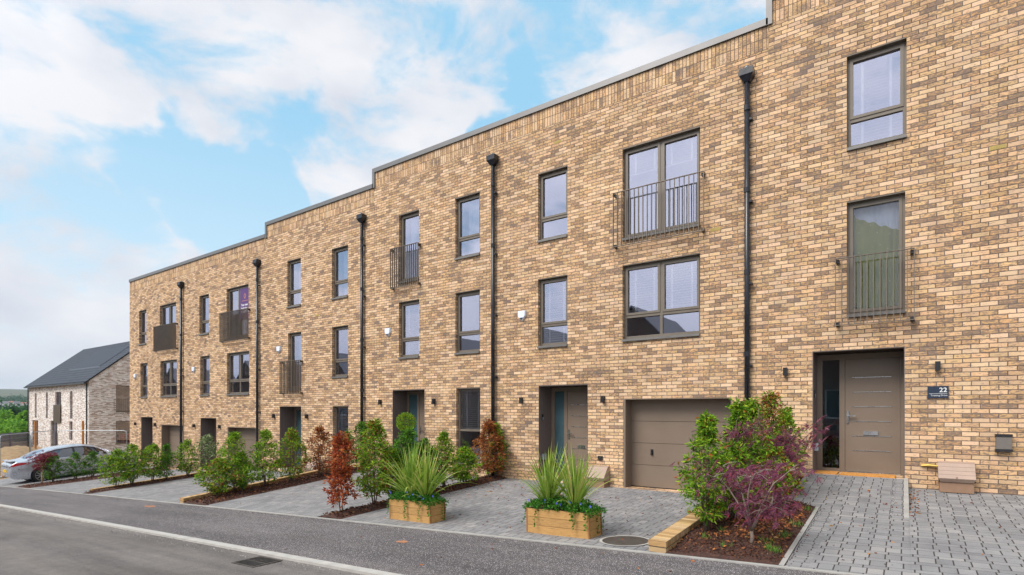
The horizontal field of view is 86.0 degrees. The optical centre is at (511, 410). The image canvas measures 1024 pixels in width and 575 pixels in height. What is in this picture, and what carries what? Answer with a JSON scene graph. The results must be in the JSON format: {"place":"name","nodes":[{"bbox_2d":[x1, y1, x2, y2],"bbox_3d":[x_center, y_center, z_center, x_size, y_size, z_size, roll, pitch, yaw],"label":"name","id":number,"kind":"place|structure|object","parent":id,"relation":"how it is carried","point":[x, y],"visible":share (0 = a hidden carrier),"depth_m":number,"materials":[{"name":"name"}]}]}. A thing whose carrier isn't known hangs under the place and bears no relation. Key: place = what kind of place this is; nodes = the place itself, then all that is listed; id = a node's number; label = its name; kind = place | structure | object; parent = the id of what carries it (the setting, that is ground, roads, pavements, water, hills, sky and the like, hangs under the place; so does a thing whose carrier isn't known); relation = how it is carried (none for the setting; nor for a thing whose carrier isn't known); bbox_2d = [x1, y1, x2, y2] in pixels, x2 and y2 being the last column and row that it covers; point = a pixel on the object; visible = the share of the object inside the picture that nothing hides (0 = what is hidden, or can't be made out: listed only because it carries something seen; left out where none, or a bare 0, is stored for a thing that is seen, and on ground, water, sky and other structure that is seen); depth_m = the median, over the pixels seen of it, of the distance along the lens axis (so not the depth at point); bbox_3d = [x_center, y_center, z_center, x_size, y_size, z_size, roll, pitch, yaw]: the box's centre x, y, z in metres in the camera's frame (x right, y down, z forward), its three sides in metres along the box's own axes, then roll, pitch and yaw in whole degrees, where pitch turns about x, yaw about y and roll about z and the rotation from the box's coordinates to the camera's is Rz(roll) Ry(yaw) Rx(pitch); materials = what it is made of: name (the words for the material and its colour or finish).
{"place":"outdoors","nodes":[
{"label":"outdoors","id":0,"kind":"place"},
{"bbox_2d":[1,442,40,478],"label":"bare ground","id":1,"kind":"structure","parent":0,"point":[12,445],"depth_m":46.85,"materials":[{"name":"beige soil"}]},
{"bbox_2d":[23,341,129,451],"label":"brick house","id":2,"kind":"structure","parent":1,"relation":"on","point":[90,387],"depth_m":43.17,"materials":[{"name":"brick"}]},
{"bbox_2d":[116,385,129,411],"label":"window","id":3,"kind":"structure","parent":2,"relation":"in","point":[122,392],"depth_m":44.05,"materials":[{"name":"brown glass"}]},
{"bbox_2d":[116,421,129,443],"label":"window","id":4,"kind":"structure","parent":2,"relation":"in","point":[120,425],"depth_m":43.72,"materials":[{"name":"brown glass"}]},
{"bbox_2d":[0,465,153,486],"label":"driveway","id":5,"kind":"structure","parent":0,"point":[9,482],"depth_m":24.34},
{"bbox_2d":[1,443,137,481],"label":"parked car","id":6,"kind":"object","parent":5,"relation":"on","point":[19,468],"visible":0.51,"depth_m":24.06,"materials":[{"name":"silver metal"}]},
{"bbox_2d":[20,468,171,487],"bbox_3d":[-17.688,2.858,23.510,1.700,0.411,5.080,0,0,35],"label":"planting bed","id":7,"kind":"object","parent":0,"point":[61,482],"visible":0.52,"depth_m":22.35,"materials":[{"name":"brown soil"}]},
{"bbox_2d":[23,449,58,482],"bbox_3d":[-19.073,2.290,22.255,1.110,1.423,1.274,0,0,-35],"label":"maple sapling","id":8,"kind":"object","parent":7,"relation":"on","point":[44,458],"visible":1,"depth_m":22.18,"materials":[{"name":"red plant"}]},
{"bbox_2d":[37,455,65,481],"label":"garden shrub","id":9,"kind":"object","parent":7,"relation":"on","point":[50,473],"visible":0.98,"depth_m":22.43,"materials":[{"name":"green plant"}]},
{"bbox_2d":[62,452,90,478],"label":"garden shrub","id":10,"kind":"object","parent":7,"relation":"on","point":[78,471],"visible":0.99,"depth_m":23.02,"materials":[{"name":"green plant"}]},
{"bbox_2d":[28,469,806,557],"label":"fallen leaves","id":11,"kind":"object","parent":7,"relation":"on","point":[502,476],"visible":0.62,"depth_m":7.88,"materials":[{"name":"red plant"}]},
{"bbox_2d":[31,469,195,492],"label":"driveway","id":12,"kind":"structure","parent":0,"point":[80,487],"depth_m":20.96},
{"bbox_2d":[85,469,231,493],"bbox_3d":[-12.171,2.456,19.405,0.550,0.404,4.760,0,0,35],"label":"planting bed","id":13,"kind":"object","parent":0,"point":[128,486],"visible":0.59,"depth_m":18.41,"materials":[{"name":"brown soil"}]},
{"bbox_2d":[96,448,140,486],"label":"garden shrub","id":14,"kind":"object","parent":13,"relation":"on","point":[115,464],"visible":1,"depth_m":18.09,"materials":[{"name":"green plant"}]},
{"bbox_2d":[118,443,145,484],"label":"garden shrub","id":15,"kind":"object","parent":13,"relation":"on","point":[133,448],"visible":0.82,"depth_m":18.46,"materials":[{"name":"green plant"}]},
{"bbox_2d":[140,442,167,481],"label":"garden shrub","id":16,"kind":"object","parent":13,"relation":"on","point":[148,450],"visible":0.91,"depth_m":18.95,"materials":[{"name":"green plant"}]},
{"bbox_2d":[154,443,179,479],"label":"garden shrub","id":17,"kind":"object","parent":13,"relation":"on","point":[168,453],"visible":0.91,"depth_m":19.33,"materials":[{"name":"green plant"}]},
{"bbox_2d":[170,439,203,475],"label":"garden shrub","id":18,"kind":"object","parent":13,"relation":"on","point":[187,443],"visible":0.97,"depth_m":19.91,"materials":[{"name":"green plant"}]},
{"bbox_2d":[183,433,225,470],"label":"garden shrub","id":19,"kind":"object","parent":13,"relation":"on","point":[205,437],"visible":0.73,"depth_m":20.40,"materials":[{"name":"green plant"}]},
{"bbox_2d":[0,507,361,574],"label":"road","id":20,"kind":"structure","parent":0,"point":[30,544],"depth_m":7.92,"materials":[{"name":"grey asphalt"}]},
{"bbox_2d":[0,504,402,574],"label":"road kerb","id":21,"kind":"structure","parent":20,"relation":"on","point":[337,566],"depth_m":8.09,"materials":[{"name":"concrete"}]},
{"bbox_2d":[231,556,282,567],"bbox_3d":[-3.317,1.979,7.148,0.520,0.032,0.400,-3,-2,35],"label":"gully grate","id":22,"kind":"object","parent":20,"relation":"on","point":[258,561],"visible":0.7,"depth_m":7.14,"materials":[{"name":"metal"}]},
{"bbox_2d":[92,470,291,502],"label":"driveway","id":23,"kind":"structure","parent":0,"point":[175,491],"depth_m":16.96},
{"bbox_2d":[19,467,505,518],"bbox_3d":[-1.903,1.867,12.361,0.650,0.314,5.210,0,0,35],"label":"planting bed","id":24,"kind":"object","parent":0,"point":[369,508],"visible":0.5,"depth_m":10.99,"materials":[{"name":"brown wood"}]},
{"bbox_2d":[322,431,360,510],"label":"garden shrub","id":25,"kind":"object","parent":24,"relation":"on","point":[344,471],"visible":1,"depth_m":10.48,"materials":[{"name":"red plant"}]},
{"bbox_2d":[350,416,398,502],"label":"garden shrub","id":26,"kind":"object","parent":24,"relation":"on","point":[375,431],"visible":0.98,"depth_m":11.01,"materials":[{"name":"green plant"}]},
{"bbox_2d":[374,445,406,495],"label":"garden shrub","id":27,"kind":"object","parent":24,"relation":"on","point":[396,459],"visible":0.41,"depth_m":11.45,"materials":[{"name":"green plant"}]},
{"bbox_2d":[390,426,426,489],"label":"garden shrub","id":28,"kind":"object","parent":24,"relation":"on","point":[408,435],"visible":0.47,"depth_m":11.77,"materials":[{"name":"green plant"}]},
{"bbox_2d":[428,430,466,487],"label":"garden shrub","id":29,"kind":"object","parent":24,"relation":"on","point":[443,438],"visible":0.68,"depth_m":12.70,"materials":[{"name":"green plant"}]},
{"bbox_2d":[449,445,489,481],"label":"garden shrub","id":30,"kind":"object","parent":24,"relation":"on","point":[471,462],"visible":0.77,"depth_m":13.25,"materials":[{"name":"green plant"}]},
{"bbox_2d":[469,418,506,476],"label":"garden shrub","id":31,"kind":"object","parent":24,"relation":"on","point":[488,428],"visible":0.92,"depth_m":14.04,"materials":[{"name":"red plant"}]},
{"bbox_2d":[481,422,510,476],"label":"garden shrub","id":32,"kind":"object","parent":24,"relation":"on","point":[497,427],"visible":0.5,"depth_m":14.21,"materials":[{"name":"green plant"}]},
{"bbox_2d":[184,467,360,504],"bbox_3d":[-6.271,2.040,15.321,1.200,0.526,4.960,0,0,35],"label":"planting bed","id":33,"kind":"object","parent":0,"point":[251,491],"visible":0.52,"depth_m":14.37,"materials":[{"name":"brown soil"}]},
{"bbox_2d":[192,456,250,496],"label":"garden shrub","id":34,"kind":"object","parent":33,"relation":"on","point":[222,485],"visible":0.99,"depth_m":13.78,"materials":[{"name":"green plant"}]},
{"bbox_2d":[210,431,256,491],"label":"garden shrub","id":35,"kind":"object","parent":33,"relation":"on","point":[231,437],"visible":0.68,"depth_m":14.35,"materials":[{"name":"green plant"}]},
{"bbox_2d":[221,452,261,491],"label":"garden shrub","id":36,"kind":"object","parent":33,"relation":"on","point":[238,463],"visible":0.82,"depth_m":14.29,"materials":[{"name":"green plant"}]},
{"bbox_2d":[246,427,284,485],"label":"garden shrub","id":37,"kind":"object","parent":33,"relation":"on","point":[266,435],"visible":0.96,"depth_m":14.82,"materials":[{"name":"green plant"}]},
{"bbox_2d":[273,427,312,480],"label":"garden shrub","id":38,"kind":"object","parent":33,"relation":"on","point":[290,433],"visible":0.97,"depth_m":15.50,"materials":[{"name":"green plant"}]},
{"bbox_2d":[299,425,337,475],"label":"garden shrub","id":39,"kind":"object","parent":33,"relation":"on","point":[319,448],"visible":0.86,"depth_m":16.12,"materials":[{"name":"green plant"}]},
{"bbox_2d":[206,468,476,516],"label":"driveway","id":40,"kind":"structure","parent":0,"point":[308,499],"depth_m":12.67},
{"bbox_2d":[0,0,765,388],"label":"sky","id":41,"kind":"structure","parent":0,"point":[138,137],"materials":[{"name":"blue"}]},
{"bbox_2d":[0,389,802,527],"bbox_3d":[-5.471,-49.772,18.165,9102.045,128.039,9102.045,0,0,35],"label":"ground","id":42,"kind":"structure","parent":0,"point":[8,392],"depth_m":1346.29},
{"bbox_2d":[129,261,185,469],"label":"terraced house","id":43,"kind":"structure","parent":42,"relation":"on","point":[158,357],"depth_m":26.32,"materials":[{"name":"brick"}]},
{"bbox_2d":[159,359,176,396],"bbox_3d":[-16.047,-1.484,25.785,1.710,1.739,0.230,0,0,35],"label":"window","id":44,"kind":"structure","parent":43,"relation":"in","point":[169,366],"depth_m":25.86,"materials":[{"name":"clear glass"}]},
{"bbox_2d":[169,425,182,467],"bbox_3d":[-15.574,1.722,25.803,2.180,2.057,0.070,0,0,35],"label":"garage door","id":45,"kind":"structure","parent":43,"relation":"in","point":[174,430],"depth_m":26.09,"materials":[{"name":"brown metal"}]},
{"bbox_2d":[185,234,265,471],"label":"terraced house","id":46,"kind":"structure","parent":42,"relation":"on","point":[225,341],"depth_m":22.70,"materials":[{"name":"brick"}]},
{"bbox_2d":[198,294,208,335],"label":"window","id":47,"kind":"structure","parent":46,"relation":"in","point":[205,298],"depth_m":23.93,"materials":[{"name":"clear glass"}]},
{"bbox_2d":[199,355,209,395],"bbox_3d":[-13.214,-1.484,23.765,0.830,1.739,0.230,0,0,35],"label":"window","id":48,"kind":"structure","parent":46,"relation":"in","point":[206,359],"depth_m":23.89,"materials":[{"name":"clear glass"}]},
{"bbox_2d":[226,351,248,394],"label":"window","id":49,"kind":"structure","parent":46,"relation":"in","point":[238,361],"depth_m":22.50,"materials":[{"name":"clear glass"}]},
{"bbox_2d":[227,284,248,339],"bbox_3d":[-10.988,-3.950,22.287,1.690,2.099,0.408,0,0,35],"label":"window","id":50,"kind":"structure","parent":46,"relation":"in","point":[239,295],"depth_m":22.25,"materials":[{"name":"clear glass"}]},
{"bbox_2d":[236,428,255,468],"bbox_3d":[-10.615,1.722,22.268,2.080,2.057,0.070,0,0,35],"label":"garage door","id":51,"kind":"structure","parent":46,"relation":"in","point":[249,434],"depth_m":22.29,"materials":[{"name":"brown metal"}]},
{"bbox_2d":[180,466,338,505],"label":"edging wall","id":52,"kind":"structure","parent":42,"relation":"on","point":[201,495],"depth_m":15.18,"materials":[{"name":"wood"}]},
{"bbox_2d":[265,184,373,471],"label":"terraced house","id":53,"kind":"structure","parent":42,"relation":"on","point":[320,313],"depth_m":19.01,"materials":[{"name":"brick"}]},
{"bbox_2d":[286,258,300,308],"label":"window","id":54,"kind":"structure","parent":53,"relation":"in","point":[295,264],"depth_m":20.26,"materials":[{"name":"clear glass"}]},
{"bbox_2d":[288,331,300,390],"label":"window","id":55,"kind":"structure","parent":53,"relation":"in","point":[295,336],"depth_m":20.26,"materials":[{"name":"clear glass"}]},
{"bbox_2d":[331,245,347,299],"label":"window","id":56,"kind":"structure","parent":53,"relation":"in","point":[340,253],"depth_m":18.71,"materials":[{"name":"clear glass"}]},
{"bbox_2d":[331,325,347,377],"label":"window","id":57,"kind":"structure","parent":53,"relation":"in","point":[341,332],"depth_m":18.83,"materials":[{"name":"clear glass"}]},
{"bbox_2d":[333,406,347,468],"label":"window","id":58,"kind":"structure","parent":53,"relation":"in","point":[341,412],"depth_m":18.67,"materials":[{"name":"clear glass"}]},
{"bbox_2d":[372,118,507,493],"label":"terraced house","id":59,"kind":"structure","parent":42,"relation":"on","point":[441,287],"depth_m":15.72,"materials":[{"name":"brick"}]},
{"bbox_2d":[398,299,418,358],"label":"window","id":60,"kind":"structure","parent":59,"relation":"in","point":[409,309],"depth_m":16.79,"materials":[{"name":"clear glass"}]},
{"bbox_2d":[399,209,418,283],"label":"window","id":61,"kind":"structure","parent":59,"relation":"in","point":[410,220],"depth_m":16.79,"materials":[{"name":"clear glass"}]},
{"bbox_2d":[454,191,479,259],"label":"window","id":62,"kind":"structure","parent":59,"relation":"in","point":[468,205],"depth_m":15.44,"materials":[{"name":"clear glass"}]},
{"bbox_2d":[454,289,479,354],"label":"window","id":63,"kind":"structure","parent":59,"relation":"in","point":[468,301],"depth_m":16.57,"materials":[{"name":"clear glass"}]},
{"bbox_2d":[456,388,479,463],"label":"window","id":64,"kind":"structure","parent":59,"relation":"in","point":[469,398],"depth_m":15.56,"materials":[{"name":"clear glass"}]},
{"bbox_2d":[507,18,767,493],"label":"terraced house","id":65,"kind":"structure","parent":42,"relation":"on","point":[637,271],"depth_m":12.52,"materials":[{"name":"brick"}]},
{"bbox_2d":[537,165,567,242],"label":"window","id":66,"kind":"structure","parent":65,"relation":"in","point":[553,183],"depth_m":14.48,"materials":[{"name":"clear glass"}]},
{"bbox_2d":[537,274,567,347],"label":"window","id":67,"kind":"structure","parent":65,"relation":"in","point":[553,290],"depth_m":13.84,"materials":[{"name":"clear glass"}]},
{"bbox_2d":[567,391,586,476],"bbox_3d":[1.749,0.585,13.760,0.843,2.142,0.130,0,0,35],"label":"door","id":68,"kind":"structure","parent":65,"relation":"in","point":[576,400],"depth_m":13.84,"materials":[{"name":"wood"}]},
{"bbox_2d":[622,126,699,240],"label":"window","id":69,"kind":"structure","parent":65,"relation":"in","point":[674,155],"depth_m":13.38,"materials":[{"name":"clear glass"}]},
{"bbox_2d":[622,253,699,341],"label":"window","id":70,"kind":"structure","parent":65,"relation":"in","point":[662,296],"depth_m":12.54,"materials":[{"name":"clear glass"}]},
{"bbox_2d":[631,399,730,490],"bbox_3d":[3.690,0.766,12.049,2.280,2.027,0.105,0,0,35],"label":"garage door","id":71,"kind":"structure","parent":65,"relation":"in","point":[661,429],"depth_m":12.23,"materials":[{"name":"brown metal"}]},
{"bbox_2d":[648,493,725,552],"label":"edging wall","id":72,"kind":"structure","parent":42,"relation":"on","point":[664,540],"depth_m":6.92,"materials":[{"name":"wood"}]},
{"bbox_2d":[766,0,1023,524],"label":"terraced house","id":73,"kind":"structure","parent":42,"relation":"on","point":[896,237],"depth_m":9.53,"materials":[{"name":"brick"}]},
{"bbox_2d":[845,357,900,474],"bbox_3d":[6.702,0.105,10.229,0.868,2.142,0.130,0,0,35],"label":"door","id":74,"kind":"structure","parent":73,"relation":"in","point":[872,386],"depth_m":10.22,"materials":[{"name":"metal"}]},
{"bbox_2d":[847,191,904,317],"bbox_3d":[6.489,-2.724,9.809,0.860,2.099,0.377,0,0,35],"label":"window","id":75,"kind":"structure","parent":73,"relation":"in","point":[876,224],"depth_m":9.89,"materials":[{"name":"clear glass"}]},
{"bbox_2d":[847,37,906,151],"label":"window","id":76,"kind":"structure","parent":73,"relation":"in","point":[876,76],"depth_m":10.03,"materials":[{"name":"clear glass"}]},
{"bbox_2d":[0,486,838,574],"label":"pavement","id":77,"kind":"structure","parent":0,"point":[379,547],"depth_m":7.75,"materials":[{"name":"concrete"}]},
{"bbox_2d":[1,486,865,574],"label":"pavement edging","id":78,"kind":"object","parent":77,"relation":"on","point":[732,561],"visible":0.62,"depth_m":7.30,"materials":[{"name":"concrete"}]},
{"bbox_2d":[342,478,702,551],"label":"driveway","id":79,"kind":"structure","parent":0,"point":[476,508],"depth_m":9.82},
{"bbox_2d":[389,498,445,523],"bbox_3d":[-1.664,1.732,9.618,1.058,0.362,0.368,-3,-2,39],"label":"timber planter","id":80,"kind":"object","parent":79,"relation":"on","point":[396,509],"visible":0.79,"depth_m":9.39,"materials":[{"name":"wood"}]},
{"bbox_2d":[370,443,461,499],"bbox_3d":[-1.678,1.108,9.658,1.753,1.224,1.712,0,0,35],"label":"cordyline","id":81,"kind":"object","parent":80,"relation":"in","point":[407,484],"visible":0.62,"depth_m":9.64,"materials":[{"name":"green plant"}]},
{"bbox_2d":[386,489,449,519],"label":"trailing plant","id":82,"kind":"object","parent":80,"relation":"in","point":[399,495],"visible":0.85,"depth_m":9.42,"materials":[{"name":"green plant"}]},
{"bbox_2d":[394,441,464,498],"bbox_3d":[-1.429,1.105,9.434,1.522,1.190,1.696,0,0,35],"label":"cordyline","id":83,"kind":"object","parent":80,"relation":"in","point":[427,487],"visible":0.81,"depth_m":9.39,"materials":[{"name":"green plant"}]},
{"bbox_2d":[526,504,601,538],"bbox_3d":[0.741,1.599,7.940,1.058,0.362,0.368,-2,-1,37],"label":"timber planter","id":84,"kind":"object","parent":79,"relation":"on","point":[553,522],"visible":0.73,"depth_m":7.75,"materials":[{"name":"wood"}]},
{"bbox_2d":[509,441,593,508],"bbox_3d":[0.596,0.978,8.076,1.378,1.164,1.624,0,0,35],"label":"cordyline","id":85,"kind":"object","parent":84,"relation":"in","point":[548,484],"visible":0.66,"depth_m":8.03,"materials":[{"name":"green plant"}]},
{"bbox_2d":[521,494,606,533],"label":"trailing plant","id":86,"kind":"object","parent":84,"relation":"in","point":[561,503],"visible":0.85,"depth_m":7.77,"materials":[{"name":"green plant"}]},
{"bbox_2d":[532,443,616,511],"bbox_3d":[0.890,0.995,7.910,1.424,1.109,1.452,0,0,35],"label":"cordyline","id":87,"kind":"object","parent":84,"relation":"in","point":[579,492],"visible":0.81,"depth_m":7.75,"materials":[{"name":"green plant"}]},
{"bbox_2d":[599,535,648,545],"bbox_3d":[1.502,1.723,7.274,0.680,0.031,0.680,0,0,35],"label":"manhole cover","id":88,"kind":"object","parent":79,"relation":"on","point":[628,540],"visible":0.88,"depth_m":7.27,"materials":[{"name":"metal"}]},
{"bbox_2d":[666,475,815,564],"bbox_3d":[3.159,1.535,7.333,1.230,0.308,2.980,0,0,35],"label":"planting bed","id":89,"kind":"object","parent":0,"point":[717,555],"visible":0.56,"depth_m":6.51,"materials":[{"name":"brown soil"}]},
{"bbox_2d":[673,409,742,530],"bbox_3d":[2.551,0.793,7.180,0.895,1.653,1.089,0,0,35],"label":"garden shrub","id":90,"kind":"object","parent":89,"relation":"on","point":[707,431],"visible":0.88,"depth_m":7.19,"materials":[{"name":"green plant"}]},
{"bbox_2d":[670,416,786,515],"bbox_3d":[3.017,0.809,7.827,1.305,1.464,1.315,0,0,-29],"label":"maple shrub","id":91,"kind":"object","parent":89,"relation":"on","point":[732,433],"visible":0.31,"depth_m":7.83,"materials":[{"name":"purple plant"}]},
{"bbox_2d":[702,440,771,518],"bbox_3d":[3.057,0.957,7.527,1.011,1.134,0.810,0,0,-18],"label":"garden shrub","id":92,"kind":"object","parent":89,"relation":"on","point":[736,451],"visible":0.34,"depth_m":7.49,"materials":[{"name":"green plant"}]},
{"bbox_2d":[706,396,774,496],"bbox_3d":[3.326,0.649,8.055,0.964,1.747,0.755,0,0,35],"label":"garden shrub","id":93,"kind":"object","parent":89,"relation":"on","point":[737,416],"visible":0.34,"depth_m":8.03,"materials":[{"name":"green plant"}]},
{"bbox_2d":[730,397,785,495],"bbox_3d":[3.813,0.603,8.691,0.963,1.648,0.828,0,0,35],"label":"garden shrub","id":94,"kind":"object","parent":89,"relation":"on","point":[754,405],"visible":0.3,"depth_m":8.58,"materials":[{"name":"green plant"}]},
{"bbox_2d":[694,455,822,542],"bbox_3d":[2.862,1.040,6.404,1.196,1.140,1.315,0,0,-19],"label":"maple shrub","id":95,"kind":"object","parent":89,"relation":"on","point":[760,473],"visible":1,"depth_m":6.36,"materials":[{"name":"purple plant"}]},
{"bbox_2d":[716,475,810,544],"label":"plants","id":96,"kind":"object","parent":89,"relation":"on","point":[762,528],"visible":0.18,"depth_m":7.13,"materials":[{"name":"red plant"}]},
{"bbox_2d":[749,445,806,509],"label":"garden shrub","id":97,"kind":"object","parent":89,"relation":"on","point":[779,458],"visible":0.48,"depth_m":7.91,"materials":[{"name":"green plant"}]},
{"bbox_2d":[779,507,818,565],"bbox_3d":[3.680,1.627,6.962,0.050,0.388,2.980,0,0,35],"label":"bed edging","id":98,"kind":"object","parent":89,"relation":"on","point":[789,552],"visible":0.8,"depth_m":6.66,"materials":[{"name":"concrete"}]},
{"bbox_2d":[785,508,835,567],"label":"path","id":99,"kind":"structure","parent":0,"point":[803,553],"depth_m":6.61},
{"bbox_2d":[787,473,848,508],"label":"path","id":100,"kind":"structure","parent":0,"point":[828,486],"depth_m":9.07,"materials":[{"name":"grey stone"}]},
{"bbox_2d":[808,476,891,574],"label":"path","id":101,"kind":"structure","parent":0,"point":[847,539],"depth_m":6.88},
{"bbox_2d":[889,479,903,518],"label":"path","id":102,"kind":"structure","parent":0,"point":[897,494],"depth_m":8.31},
{"bbox_2d":[883,518,910,574],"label":"path","id":103,"kind":"structure","parent":0,"point":[898,557],"depth_m":6.09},
{"bbox_2d":[908,488,1023,574],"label":"driveway","id":104,"kind":"structure","parent":0,"point":[945,527],"depth_m":6.53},
{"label":"planting bed","id":105,"kind":"structure","parent":0,"visible":0},
{"bbox_2d":[749,390,796,487],"bbox_3d":[4.325,0.499,9.233,0.798,1.723,0.943,0,0,0],"label":"garden shrub","id":106,"kind":"object","parent":105,"relation":"on","point":[768,401],"visible":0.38,"depth_m":9.17,"materials":[{"name":"green plant"}]},
{"bbox_2d":[772,405,807,477],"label":"garden shrub","id":107,"kind":"object","parent":105,"relation":"on","point":[789,419],"visible":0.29,"depth_m":9.73,"materials":[{"name":"green plant"}]},
{"bbox_2d":[750,415,831,475],"bbox_3d":[4.313,0.742,8.757,1.258,1.334,1.054,0,0,-10],"label":"maple shrub","id":108,"kind":"object","parent":105,"relation":"on","point":[788,454],"visible":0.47,"depth_m":8.65,"materials":[{"name":"purple plant"}]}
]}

